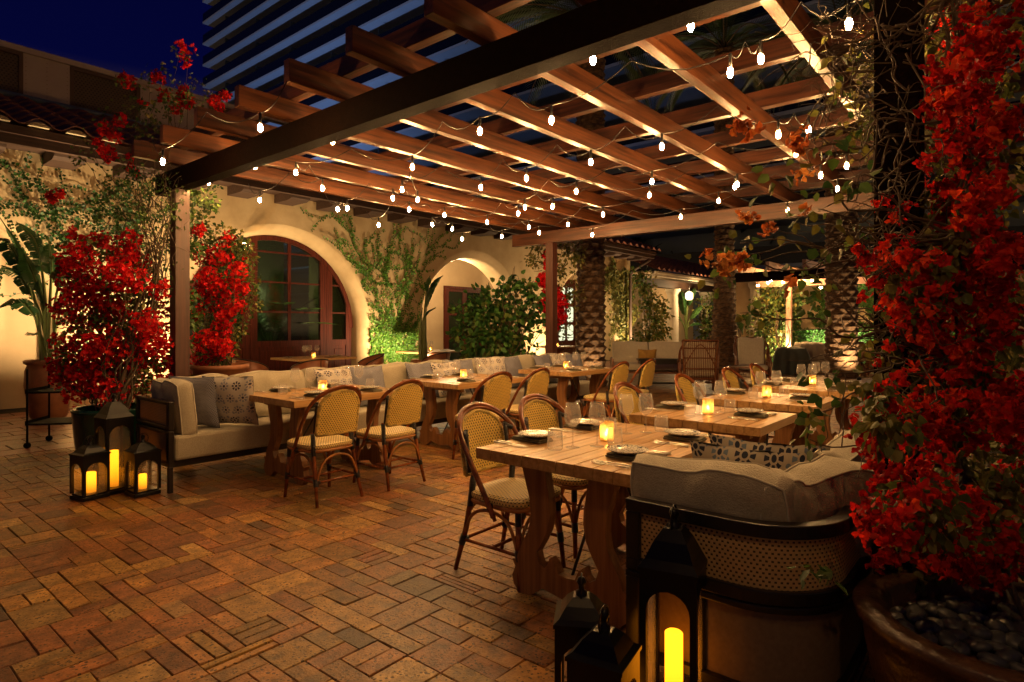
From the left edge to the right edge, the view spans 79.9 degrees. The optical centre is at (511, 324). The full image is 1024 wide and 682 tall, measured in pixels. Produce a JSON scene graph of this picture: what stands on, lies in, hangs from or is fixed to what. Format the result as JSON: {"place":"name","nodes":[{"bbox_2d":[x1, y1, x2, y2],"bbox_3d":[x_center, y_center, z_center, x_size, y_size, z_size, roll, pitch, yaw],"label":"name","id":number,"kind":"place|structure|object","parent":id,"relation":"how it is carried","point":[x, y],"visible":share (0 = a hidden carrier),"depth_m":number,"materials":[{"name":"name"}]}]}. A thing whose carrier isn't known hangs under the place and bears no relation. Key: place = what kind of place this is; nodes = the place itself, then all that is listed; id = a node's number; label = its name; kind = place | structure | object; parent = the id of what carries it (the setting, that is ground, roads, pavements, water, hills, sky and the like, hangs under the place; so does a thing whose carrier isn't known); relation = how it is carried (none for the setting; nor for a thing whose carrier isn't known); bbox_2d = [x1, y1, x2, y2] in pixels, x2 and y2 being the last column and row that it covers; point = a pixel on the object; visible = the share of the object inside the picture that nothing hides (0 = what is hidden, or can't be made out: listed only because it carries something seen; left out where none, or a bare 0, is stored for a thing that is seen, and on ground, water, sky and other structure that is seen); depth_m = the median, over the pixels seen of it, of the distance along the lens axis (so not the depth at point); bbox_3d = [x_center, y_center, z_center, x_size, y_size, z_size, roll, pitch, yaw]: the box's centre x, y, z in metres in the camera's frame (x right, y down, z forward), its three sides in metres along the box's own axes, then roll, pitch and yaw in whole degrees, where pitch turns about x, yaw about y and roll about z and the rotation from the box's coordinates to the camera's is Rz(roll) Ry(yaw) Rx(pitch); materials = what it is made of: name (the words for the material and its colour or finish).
{"place":"outdoors","nodes":[
{"label":"outdoors","id":0,"kind":"place"},
{"bbox_2d":[0,0,215,96],"label":"sky","id":1,"kind":"structure","parent":0,"point":[118,36],"materials":[{"name":"blue"}]},
{"bbox_2d":[0,360,609,413],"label":"ground","id":2,"kind":"structure","parent":0,"point":[9,411],"depth_m":10.14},
{"bbox_2d":[0,89,661,409],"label":"arcaded house","id":3,"kind":"structure","parent":2,"relation":"on","point":[484,254],"depth_m":12.79,"materials":[{"name":"beige paint"}]},
{"bbox_2d":[0,151,223,325],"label":"climbing ivy","id":4,"kind":"object","parent":3,"relation":"attached to","point":[55,216],"visible":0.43,"depth_m":10.01,"materials":[{"name":"green plant"}]},
{"bbox_2d":[0,40,288,142],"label":"tiled roof","id":5,"kind":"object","parent":3,"relation":"on","point":[37,73],"visible":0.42,"depth_m":13.50,"materials":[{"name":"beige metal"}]},
{"bbox_2d":[190,235,352,376],"bbox_3d":[-5.205,-0.270,13.361,0.120,3.340,4.020,0,0,40],"label":"arched window","id":6,"kind":"structure","parent":3,"relation":"attached to","point":[299,275],"depth_m":13.63,"materials":[{"name":"brown wood"}]},
{"bbox_2d":[300,207,464,363],"bbox_3d":[-2.994,-0.621,15.326,0.108,4.006,5.118,0,0,40],"label":"climbing ivy","id":7,"kind":"object","parent":3,"relation":"attached to","point":[393,355],"visible":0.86,"depth_m":15.30,"materials":[{"name":"green plant"}]},
{"bbox_2d":[443,286,483,360],"bbox_3d":[-1.648,0.040,21.274,0.130,2.720,1.900,0,0,40],"label":"french door","id":8,"kind":"structure","parent":3,"relation":"attached to","point":[451,294],"depth_m":20.84,"materials":[{"name":"brown wood"}]},
{"bbox_2d":[447,289,464,360],"bbox_3d":[-1.940,0.077,20.958,0.050,2.605,0.852,0,0,40],"label":"door leaf","id":9,"kind":"structure","parent":8,"relation":"in","point":[452,294],"depth_m":20.88,"materials":[{"name":"brown wood"}]},
{"bbox_2d":[557,279,574,353],"bbox_3d":[2.210,-0.250,25.413,0.090,3.300,1.400,0,0,40],"label":"octagon pane door","id":10,"kind":"structure","parent":3,"relation":"attached to","point":[571,341],"depth_m":25.61,"materials":[{"name":"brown wood"}]},
{"bbox_2d":[604,256,640,350],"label":"climbing ivy","id":11,"kind":"object","parent":3,"relation":"attached to","point":[618,280],"visible":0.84,"depth_m":23.83,"materials":[{"name":"green plant"}]},
{"bbox_2d":[203,0,1023,338],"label":"hotel tower","id":12,"kind":"structure","parent":2,"relation":"on","point":[253,44],"depth_m":53.58,"materials":[{"name":"grey glass"}]},
{"bbox_2d":[623,265,713,342],"bbox_3d":[6.756,-0.225,25.198,1.985,3.842,10.834,0,0,32],"label":"climbing ivy","id":13,"kind":"object","parent":2,"relation":"on","point":[647,304],"visible":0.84,"depth_m":22.04,"materials":[{"name":"green plant"}]},
{"bbox_2d":[632,256,713,341],"bbox_3d":[8.379,-1.093,30.942,4.708,4.985,13.800,0,0,40],"label":"columned porch","id":14,"kind":"object","parent":2,"relation":"on","point":[670,286],"visible":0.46,"depth_m":28.06,"materials":[{"name":"white paint"}]},
{"bbox_2d":[0,361,638,456],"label":"terracotta terrace","id":15,"kind":"structure","parent":0,"point":[12,432],"depth_m":7.72,"materials":[{"name":"tile"}]},
{"bbox_2d":[22,358,72,418],"bbox_3d":[-6.972,0.960,9.200,0.620,0.880,0.620,0,0,40],"label":"terracotta urn","id":16,"kind":"object","parent":15,"relation":"on","point":[37,403],"visible":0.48,"depth_m":8.96,"materials":[{"name":"ceramic"}]},
{"bbox_2d":[0,217,68,359],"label":"banana plant","id":17,"kind":"object","parent":16,"relation":"in","point":[26,270],"visible":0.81,"depth_m":9.16,"materials":[{"name":"green plant"}]},
{"bbox_2d":[23,369,97,448],"bbox_3d":[-5.175,0.929,7.213,0.794,0.939,0.490,0,0,-12],"label":"bar cart","id":18,"kind":"object","parent":15,"relation":"on","point":[46,420],"visible":0.45,"depth_m":7.02,"materials":[{"name":"black"}]},
{"bbox_2d":[290,359,328,369],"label":"barrel chair","id":19,"kind":"object","parent":15,"relation":"on","point":[323,363],"visible":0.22,"depth_m":10.60,"materials":[{"name":"wood"}]},
{"bbox_2d":[270,355,356,361],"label":"terrace table","id":20,"kind":"object","parent":15,"relation":"on","point":[299,359],"visible":0.4,"depth_m":11.89,"materials":[{"name":"brown wood"}]},
{"bbox_2d":[410,359,421,362],"bbox_3d":[-2.001,1.090,13.900,0.640,0.620,0.640,0,0,40],"label":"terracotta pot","id":21,"kind":"object","parent":15,"relation":"on","point":[414,361],"visible":0.14,"depth_m":13.66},
{"bbox_2d":[418,275,442,359],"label":"banana plant","id":22,"kind":"object","parent":21,"relation":"in","point":[422,343],"visible":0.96,"depth_m":13.87,"materials":[{"name":"green plant"}]},
{"bbox_2d":[0,372,1023,681],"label":"brick patio","id":23,"kind":"structure","parent":0,"point":[240,568],"depth_m":3.39,"materials":[{"name":"brick"}]},
{"bbox_2d":[69,435,110,501],"bbox_3d":[-3.419,1.148,4.951,0.210,0.503,0.210,0,0,28],"label":"candle lantern","id":24,"kind":"object","parent":23,"relation":"on","point":[85,457],"visible":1,"depth_m":4.91,"materials":[{"name":"black paint"}]},
{"bbox_2d":[70,402,146,475],"bbox_3d":[-3.835,1.093,5.887,0.690,0.615,0.690,0,0,40],"label":"glazed pot","id":25,"kind":"object","parent":23,"relation":"on","point":[82,422],"visible":0.31,"depth_m":5.61,"materials":[{"name":"black ceramic"}]},
{"bbox_2d":[43,39,232,410],"bbox_3d":[-3.797,-1.011,6.203,1.859,3.877,1.250,0,0,-15],"label":"bougainvillea","id":26,"kind":"object","parent":25,"relation":"in","point":[93,360],"visible":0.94,"depth_m":6.03,"materials":[{"name":"red plant"}]},
{"bbox_2d":[93,393,134,494],"bbox_3d":[-3.343,0.986,5.135,0.220,0.828,0.220,0,0,33],"label":"candle lantern","id":27,"kind":"object","parent":23,"relation":"on","point":[109,417],"visible":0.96,"depth_m":5.11,"materials":[{"name":"black paint"}]},
{"bbox_2d":[123,433,161,498],"bbox_3d":[-3.055,1.148,5.058,0.210,0.503,0.210,0,0,37],"label":"candle lantern","id":28,"kind":"object","parent":23,"relation":"on","point":[137,454],"visible":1,"depth_m":5.03,"materials":[{"name":"black paint"}]},
{"bbox_2d":[190,363,248,375],"bbox_3d":[-3.553,0.940,7.438,0.660,0.920,0.660,0,0,40],"label":"terracotta pot","id":29,"kind":"object","parent":23,"relation":"on","point":[234,369],"visible":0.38,"depth_m":7.19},
{"bbox_2d":[165,187,263,375],"bbox_3d":[-3.394,-0.367,7.080,0.987,2.346,1.551,0,0,-23],"label":"bougainvillea","id":30,"kind":"object","parent":29,"relation":"in","point":[217,344],"visible":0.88,"depth_m":7.24,"materials":[{"name":"red plant"}]},
{"bbox_2d":[249,384,395,484],"bbox_3d":[-1.780,1.020,5.848,0.914,0.760,1.200,0,0,40],"label":"trestle table","id":31,"kind":"object","parent":23,"relation":"on","point":[274,458],"visible":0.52,"depth_m":5.61,"materials":[{"name":"brown wood"}]},
{"bbox_2d":[283,384,363,507],"bbox_3d":[-1.522,0.935,4.967,0.551,0.935,0.514,0,0,40],"label":"bistro chair","id":32,"kind":"object","parent":23,"relation":"on","point":[337,408],"visible":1,"depth_m":4.82,"materials":[{"name":"wicker"}]},
{"bbox_2d":[136,380,589,493],"bbox_3d":[-0.977,1.020,7.882,0.780,0.760,6.730,0,0,40],"label":"banquette sofa","id":33,"kind":"object","parent":23,"relation":"on","point":[155,423],"visible":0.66,"depth_m":5.49,"materials":[{"name":"fabric"}]},
{"bbox_2d":[151,378,197,434],"bbox_3d":[-3.008,0.720,5.442,0.655,0.503,0.214,0,6,42],"label":"arm cushion","id":34,"kind":"object","parent":33,"relation":"on","point":[179,393],"visible":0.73,"depth_m":5.23,"materials":[{"name":"fabric"}]},
{"bbox_2d":[168,375,219,427],"bbox_3d":[-2.899,0.701,5.573,0.492,0.483,0.188,0,9,13],"label":"throw pillow","id":35,"kind":"object","parent":33,"relation":"on","point":[205,393],"visible":0.51,"depth_m":5.49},
{"bbox_2d":[202,376,258,424],"bbox_3d":[-2.602,0.701,5.648,0.490,0.484,0.183,0,14,4],"label":"throw pillow","id":36,"kind":"object","parent":33,"relation":"on","point":[234,404],"visible":0.73,"depth_m":5.58,"materials":[{"name":"fabric"}]},
{"bbox_2d":[229,370,305,416],"bbox_3d":[-2.534,0.711,6.363,0.213,0.489,0.815,-10,-6,39],"label":"back cushion","id":37,"kind":"object","parent":33,"relation":"on","point":[264,380],"visible":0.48,"depth_m":6.31,"materials":[{"name":"fabric"}]},
{"bbox_2d":[301,365,363,410],"bbox_3d":[-2.019,0.711,6.988,0.212,0.484,0.836,-12,-8,38],"label":"back cushion","id":38,"kind":"object","parent":33,"relation":"on","point":[309,374],"visible":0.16,"depth_m":6.69,"materials":[{"name":"fabric"}]},
{"bbox_2d":[314,366,352,385],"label":"throw pillow","id":39,"kind":"object","parent":33,"relation":"on","point":[331,375],"visible":0.3,"depth_m":6.76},
{"bbox_2d":[346,365,385,406],"bbox_3d":[-1.672,0.711,7.100,0.494,0.487,0.193,0,-19,-47],"label":"throw pillow","id":40,"kind":"object","parent":33,"relation":"on","point":[372,376],"visible":0.52,"depth_m":7.06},
{"bbox_2d":[364,362,416,397],"bbox_3d":[-1.489,0.711,7.625,0.207,0.488,0.855,-9,-6,41],"label":"back cushion","id":41,"kind":"object","parent":33,"relation":"on","point":[394,373],"visible":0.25,"depth_m":7.54,"materials":[{"name":"fabric"}]},
{"bbox_2d":[405,362,439,398],"bbox_3d":[-1.131,0.710,7.746,0.180,0.491,0.491,-23,-13,32],"label":"throw pillow","id":42,"kind":"object","parent":33,"relation":"on","point":[415,370],"visible":0.3,"depth_m":7.66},
{"bbox_2d":[430,361,466,397],"bbox_3d":[-0.836,0.707,8.032,0.185,0.490,0.494,-30,-19,36],"label":"throw pillow","id":43,"kind":"object","parent":33,"relation":"on","point":[442,369],"visible":0.39,"depth_m":7.94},
{"bbox_2d":[474,356,505,387],"bbox_3d":[-0.288,0.691,8.717,0.502,0.487,0.182,0,-17,-30],"label":"throw pillow","id":44,"kind":"object","parent":33,"relation":"on","point":[489,366],"visible":0.52,"depth_m":8.66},
{"bbox_2d":[505,356,524,387],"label":"throw pillow","id":45,"kind":"object","parent":33,"relation":"on","point":[513,365],"visible":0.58,"depth_m":8.98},
{"bbox_2d":[352,379,425,491],"bbox_3d":[-1.079,0.935,5.433,0.550,0.935,0.514,0,0,38],"label":"bistro chair","id":46,"kind":"object","parent":23,"relation":"on","point":[403,404],"visible":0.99,"depth_m":5.28,"materials":[{"name":"wicker"}]},
{"bbox_2d":[402,373,527,450],"bbox_3d":[-0.545,1.020,7.292,0.914,0.760,1.200,0,0,40],"label":"trestle table","id":47,"kind":"object","parent":23,"relation":"on","point":[429,434],"visible":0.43,"depth_m":7.01,"materials":[{"name":"brown wood"}]},
{"bbox_2d":[452,371,511,459],"bbox_3d":[-0.289,0.935,6.345,0.551,0.935,0.514,0,0,43],"label":"bistro chair","id":48,"kind":"object","parent":23,"relation":"on","point":[496,391],"visible":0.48,"depth_m":6.18,"materials":[{"name":"wicker"}]},
{"bbox_2d":[445,267,545,358],"bbox_3d":[-0.272,0.148,11.722,2.029,2.522,1.995,0,0,40],"label":"leafy shrub","id":49,"kind":"object","parent":23,"relation":"on","point":[507,338],"visible":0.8,"depth_m":11.50,"materials":[{"name":"green plant"}]},
{"bbox_2d":[453,402,565,591],"bbox_3d":[-0.024,0.935,3.528,0.551,0.935,0.514,0,0,39],"label":"bistro chair","id":50,"kind":"object","parent":23,"relation":"on","point":[478,425],"visible":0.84,"depth_m":3.49,"materials":[{"name":"wicker"}]},
{"bbox_2d":[499,367,549,435],"bbox_3d":[0.134,0.935,6.882,0.550,0.935,0.514,0,0,38],"label":"bistro chair","id":51,"kind":"object","parent":23,"relation":"on","point":[538,382],"visible":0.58,"depth_m":6.70,"materials":[{"name":"wicker"}]},
{"bbox_2d":[518,393,587,558],"bbox_3d":[0.335,0.935,3.987,0.551,0.935,0.514,0,0,42],"label":"bistro chair","id":52,"kind":"object","parent":23,"relation":"on","point":[535,412],"visible":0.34,"depth_m":4.03,"materials":[{"name":"wicker"}]},
{"bbox_2d":[524,241,587,352],"bbox_3d":[0.909,-0.347,12.280,1.395,3.508,0.899,0,0,-20],"label":"bougainvillea","id":53,"kind":"object","parent":23,"relation":"on","point":[562,305],"visible":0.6,"depth_m":12.22,"materials":[{"name":"red plant"}]},
{"bbox_2d":[465,0,661,386],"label":"palm tree","id":54,"kind":"object","parent":23,"relation":"on","point":[590,326],"visible":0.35,"depth_m":13.84,"materials":[{"name":"brown plant"}]},
{"bbox_2d":[518,365,615,425],"bbox_3d":[0.826,1.020,8.896,0.914,0.760,1.200,0,0,40],"label":"trestle table","id":55,"kind":"object","parent":23,"relation":"on","point":[570,407],"visible":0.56,"depth_m":8.77,"materials":[{"name":"brown wood"}]},
{"bbox_2d":[131,0,1023,681],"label":"pergola","id":56,"kind":"object","parent":23,"relation":"on","point":[423,90],"visible":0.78,"depth_m":4.99,"materials":[{"name":"paint"}]},
{"bbox_2d":[151,81,286,164],"bbox_3d":[-2.259,-1.437,4.528,2.026,0.283,0.056,0,0,38],"label":"string light","id":57,"kind":"object","parent":56,"relation":"hanging from","point":[260,128],"visible":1,"depth_m":4.31,"materials":[{"name":"white"}]},
{"bbox_2d":[248,0,861,201],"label":"string light","id":58,"kind":"object","parent":56,"relation":"hanging from","point":[730,56],"visible":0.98,"depth_m":3.67,"materials":[{"name":"white"}]},
{"bbox_2d":[325,89,857,210],"bbox_3d":[-0.068,-1.425,5.581,5.614,0.307,0.471,0,0,38],"label":"string light","id":59,"kind":"object","parent":56,"relation":"hanging from","point":[778,134],"visible":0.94,"depth_m":5.21,"materials":[{"name":"white"}]},
{"bbox_2d":[367,118,838,226],"bbox_3d":[0.237,-1.450,6.559,5.875,0.257,0.672,0,0,34],"label":"string light","id":60,"kind":"object","parent":56,"relation":"hanging from","point":[576,190],"visible":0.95,"depth_m":6.10,"materials":[{"name":"white"}]},
{"bbox_2d":[431,145,873,230],"bbox_3d":[0.944,-1.450,6.822,5.613,0.257,0.483,0,0,40],"label":"string light","id":61,"kind":"object","parent":56,"relation":"hanging from","point":[736,184],"visible":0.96,"depth_m":6.30,"materials":[{"name":"white"}]},
{"bbox_2d":[450,167,866,240],"bbox_3d":[1.115,-1.450,7.707,5.951,0.257,0.380,0,0,41],"label":"string light","id":62,"kind":"object","parent":56,"relation":"hanging from","point":[837,186],"visible":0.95,"depth_m":7.05,"materials":[{"name":"white"}]},
{"bbox_2d":[553,572,607,681],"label":"candle lantern","id":63,"kind":"object","parent":23,"relation":"on","point":[576,617],"visible":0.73,"depth_m":2.08,"materials":[{"name":"black paint"}]},
{"bbox_2d":[565,604,641,681],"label":"candle lantern","id":64,"kind":"object","parent":23,"relation":"on","point":[603,650],"visible":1,"depth_m":1.87,"materials":[{"name":"black paint"}]},
{"bbox_2d":[476,420,734,627],"bbox_3d":[0.549,1.020,3.349,0.914,0.760,1.200,0,0,40],"label":"trestle table","id":65,"kind":"object","parent":23,"relation":"on","point":[608,493],"visible":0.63,"depth_m":3.08,"materials":[{"name":"brown wood"}]},
{"bbox_2d":[599,420,613,440],"bbox_3d":[0.522,0.585,3.372,0.078,0.103,0.078,0,0,8],"label":"votive candle","id":66,"kind":"object","parent":65,"relation":"on","point":[606,427],"visible":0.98,"depth_m":3.34,"materials":[{"name":"yellow wax"}]},
{"bbox_2d":[605,452,641,460],"bbox_3d":[0.565,0.628,2.926,0.210,0.019,0.116,0,0,42],"label":"folded napkin","id":67,"kind":"object","parent":65,"relation":"on","point":[629,457],"visible":0.34,"depth_m":2.91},
{"bbox_2d":[607,444,648,453],"bbox_3d":[0.558,0.604,2.948,0.200,0.016,0.200,0,0,27],"label":"side plate","id":68,"kind":"object","parent":67,"relation":"on","point":[627,449],"visible":1,"depth_m":2.98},
{"bbox_2d":[582,361,628,420],"bbox_3d":[1.250,0.935,8.058,0.551,0.935,0.514,0,0,40],"label":"bistro chair","id":69,"kind":"object","parent":23,"relation":"on","point":[620,372],"visible":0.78,"depth_m":7.88,"materials":[{"name":"wicker"}]},
{"bbox_2d":[613,381,652,425],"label":"bistro chair","id":70,"kind":"object","parent":23,"relation":"on","point":[625,409],"visible":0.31,"depth_m":5.02,"materials":[{"name":"wicker"}]},
{"bbox_2d":[612,358,655,418],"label":"bistro chair","id":71,"kind":"object","parent":23,"relation":"on","point":[647,376],"visible":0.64,"depth_m":8.49,"materials":[{"name":"wicker"}]},
{"bbox_2d":[610,341,691,383],"bbox_3d":[3.240,0.891,14.393,1.800,1.018,0.871,0,0,6],"label":"settee","id":72,"kind":"object","parent":23,"relation":"on","point":[627,351],"visible":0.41,"depth_m":14.59,"materials":[{"name":"white fabric"}]},
{"bbox_2d":[636,358,690,388],"bbox_3d":[3.380,1.070,13.410,1.240,0.660,0.320,0,0,3],"label":"console table","id":73,"kind":"object","parent":23,"relation":"on","point":[641,361],"visible":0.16,"depth_m":13.29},
{"bbox_2d":[637,504,707,681],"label":"candle lantern","id":74,"kind":"object","parent":23,"relation":"on","point":[674,561],"visible":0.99,"depth_m":2.02,"materials":[{"name":"black paint"}]},
{"bbox_2d":[674,373,706,404],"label":"bistro chair","id":75,"kind":"object","parent":23,"relation":"on","point":[684,389],"visible":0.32,"depth_m":5.93,"materials":[{"name":"wicker"}]},
{"bbox_2d":[677,339,719,392],"bbox_3d":[3.901,0.850,12.813,0.825,1.103,0.770,0,0,10],"label":"wicker armchair","id":76,"kind":"object","parent":23,"relation":"on","point":[700,364],"visible":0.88,"depth_m":12.51,"materials":[{"name":"wicker"}]},
{"bbox_2d":[629,404,796,442],"bbox_3d":[1.444,1.020,4.387,0.914,0.760,0.800,0,0,40],"label":"trestle table","id":77,"kind":"object","parent":23,"relation":"on","point":[720,422],"visible":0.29,"depth_m":4.17,"materials":[{"name":"brown wood"}]},
{"bbox_2d":[652,8,802,372],"bbox_3d":[6.134,-3.919,18.121,5.208,10.639,5.038,0,0,40],"label":"palm tree","id":78,"kind":"object","parent":23,"relation":"on","point":[724,331],"visible":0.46,"depth_m":17.84,"materials":[{"name":"brown plant"}]},
{"bbox_2d":[721,367,773,442],"bbox_3d":[2.578,0.935,6.634,0.551,0.935,0.514,0,0,41],"label":"bistro chair","id":79,"kind":"object","parent":23,"relation":"on","point":[730,379],"visible":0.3,"depth_m":6.82,"materials":[{"name":"wicker"}]},
{"bbox_2d":[734,337,771,381],"bbox_3d":[5.832,0.850,14.843,0.825,1.103,0.770,0,0,14],"label":"wicker armchair","id":80,"kind":"object","parent":23,"relation":"on","point":[751,350],"visible":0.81,"depth_m":15.00,"materials":[{"name":"white fabric"}]},
{"bbox_2d":[749,363,771,386],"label":"bistro chair","id":81,"kind":"object","parent":23,"relation":"on","point":[755,368],"visible":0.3,"depth_m":7.54,"materials":[{"name":"wicker"}]},
{"bbox_2d":[702,391,839,445],"bbox_3d":[2.274,1.020,5.362,0.914,0.760,0.800,0,0,40],"label":"trestle table","id":82,"kind":"object","parent":23,"relation":"on","point":[787,434],"visible":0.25,"depth_m":5.12,"materials":[{"name":"brown wood"}]},
{"bbox_2d":[626,408,956,681],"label":"banquette sofa","id":83,"kind":"object","parent":23,"relation":"on","point":[769,618],"visible":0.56,"depth_m":2.01,"materials":[{"name":"wicker"}]},
{"bbox_2d":[630,453,797,521],"bbox_3d":[0.734,0.722,2.243,0.598,0.465,0.241,0,6,39],"label":"arm cushion","id":84,"kind":"object","parent":83,"relation":"on","point":[732,488],"visible":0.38,"depth_m":2.14,"materials":[{"name":"fabric"}]},
{"bbox_2d":[690,440,817,470],"bbox_3d":[0.999,0.734,2.531,0.505,0.498,0.189,0,11,34],"label":"throw pillow","id":85,"kind":"object","parent":83,"relation":"on","point":[770,459],"visible":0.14,"depth_m":2.48,"materials":[{"name":"fabric"}]},
{"bbox_2d":[708,432,830,452],"bbox_3d":[1.137,0.734,2.699,0.509,0.501,0.194,0,15,37],"label":"throw pillow","id":86,"kind":"object","parent":83,"relation":"on","point":[743,444],"visible":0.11,"depth_m":2.66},
{"bbox_2d":[760,453,874,561],"bbox_3d":[1.065,0.729,2.240,0.639,0.462,0.262,0,7,-26],"label":"corner cushion","id":87,"kind":"object","parent":83,"relation":"on","point":[826,486],"visible":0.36,"depth_m":2.17,"materials":[{"name":"fabric"}]},
{"bbox_2d":[815,430,873,462],"bbox_3d":[1.501,0.721,2.737,0.229,0.479,0.837,12,8,41],"label":"back cushion","id":88,"kind":"object","parent":83,"relation":"on","point":[845,453],"visible":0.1,"depth_m":2.52,"materials":[{"name":"fabric"}]},
{"bbox_2d":[772,346,811,374],"bbox_3d":[8.060,1.008,17.642,1.024,0.764,1.331,0,0,23],"label":"furniture cover","id":89,"kind":"object","parent":23,"relation":"on","point":[786,366],"visible":0.98,"depth_m":17.11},
{"bbox_2d":[752,379,869,445],"bbox_3d":[3.212,1.020,6.467,0.914,0.760,1.200,0,0,40],"label":"trestle table","id":90,"kind":"object","parent":23,"relation":"on","point":[819,389],"visible":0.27,"depth_m":6.16,"materials":[{"name":"brown wood"}]},
{"bbox_2d":[736,0,932,377],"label":"palm tree","id":91,"kind":"object","parent":23,"relation":"on","point":[837,314],"visible":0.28,"depth_m":16.08,"materials":[{"name":"brown plant"}]},
{"bbox_2d":[852,569,1023,681],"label":"stone bowl pot","id":92,"kind":"object","parent":23,"relation":"on","point":[897,651],"visible":0.62,"depth_m":1.75,"materials":[{"name":"brown ceramic"}]},
{"bbox_2d":[684,0,1023,620],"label":"bougainvillea","id":93,"kind":"object","parent":92,"relation":"in","point":[980,307],"visible":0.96,"depth_m":1.96,"materials":[{"name":"red plant"}]},
{"bbox_2d":[915,619,940,634],"bbox_3d":[1.248,0.909,1.835,0.073,0.033,0.059,-5,21,-12],"label":"pebble","id":94,"kind":"object","parent":92,"relation":"in","point":[926,626],"visible":0.84,"depth_m":1.82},
{"bbox_2d":[935,630,959,646],"bbox_3d":[1.264,0.916,1.776,0.060,0.041,0.070,-7,3,12],"label":"pebble","id":95,"kind":"object","parent":92,"relation":"in","point":[948,638],"visible":0.71,"depth_m":1.76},
{"bbox_2d":[962,622,992,639],"bbox_3d":[1.377,0.908,1.809,0.074,0.041,0.091,4,-6,27],"label":"pebble","id":96,"kind":"object","parent":92,"relation":"in","point":[977,630],"visible":0.73,"depth_m":1.78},
{"bbox_2d":[995,648,1021,662],"bbox_3d":[1.360,0.911,1.677,0.076,0.039,0.052,3,-11,-22],"label":"pebble","id":97,"kind":"object","parent":92,"relation":"in","point":[1008,655],"visible":0.66,"depth_m":1.66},
{"bbox_2d":[765,361,1014,377],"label":"courtyard paving","id":98,"kind":"structure","parent":0,"point":[872,373],"depth_m":17.56,"materials":[{"name":"brick"}]},
{"bbox_2d":[678,288,702,338],"bbox_3d":[8.056,-0.169,28.516,1.646,3.150,0.888,0,0,-4],"label":"bird of paradise","id":99,"kind":"object","parent":98,"relation":"on","point":[684,304],"visible":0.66,"depth_m":28.46,"materials":[{"name":"green plant"}]},
{"bbox_2d":[745,286,806,358],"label":"leafy shrub","id":100,"kind":"object","parent":98,"relation":"on","point":[772,334],"visible":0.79,"depth_m":21.34,"materials":[{"name":"green plant"}]},
{"bbox_2d":[736,282,872,360],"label":"garden wall","id":101,"kind":"structure","parent":98,"relation":"on","point":[742,296],"depth_m":23.79,"materials":[{"name":"beige paint"}]},
{"bbox_2d":[736,281,1015,329],"bbox_3d":[14.512,-0.557,19.667,15.008,3.077,0.202,0,0,40],"label":"climbing ivy","id":102,"kind":"object","parent":101,"relation":"attached to","point":[812,298],"visible":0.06,"depth_m":22.39,"materials":[{"name":"green plant"}]},
{"bbox_2d":[794,341,825,372],"bbox_3d":[8.984,0.948,18.433,0.922,0.884,1.741,0,0,17],"label":"furniture cover","id":103,"kind":"object","parent":98,"relation":"on","point":[813,349],"visible":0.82,"depth_m":17.69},
{"bbox_2d":[734,258,1023,370],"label":"pergola","id":104,"kind":"object","parent":98,"relation":"on","point":[775,277],"visible":0.2,"depth_m":18.63,"materials":[{"name":"paint"}]},
{"bbox_2d":[772,329,1014,372],"bbox_3d":[14.571,0.795,18.203,13.040,1.354,0.938,0,0,40],"label":"clipped hedge","id":105,"kind":"object","parent":98,"relation":"on","point":[808,335],"visible":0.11,"depth_m":21.23,"materials":[{"name":"green"}]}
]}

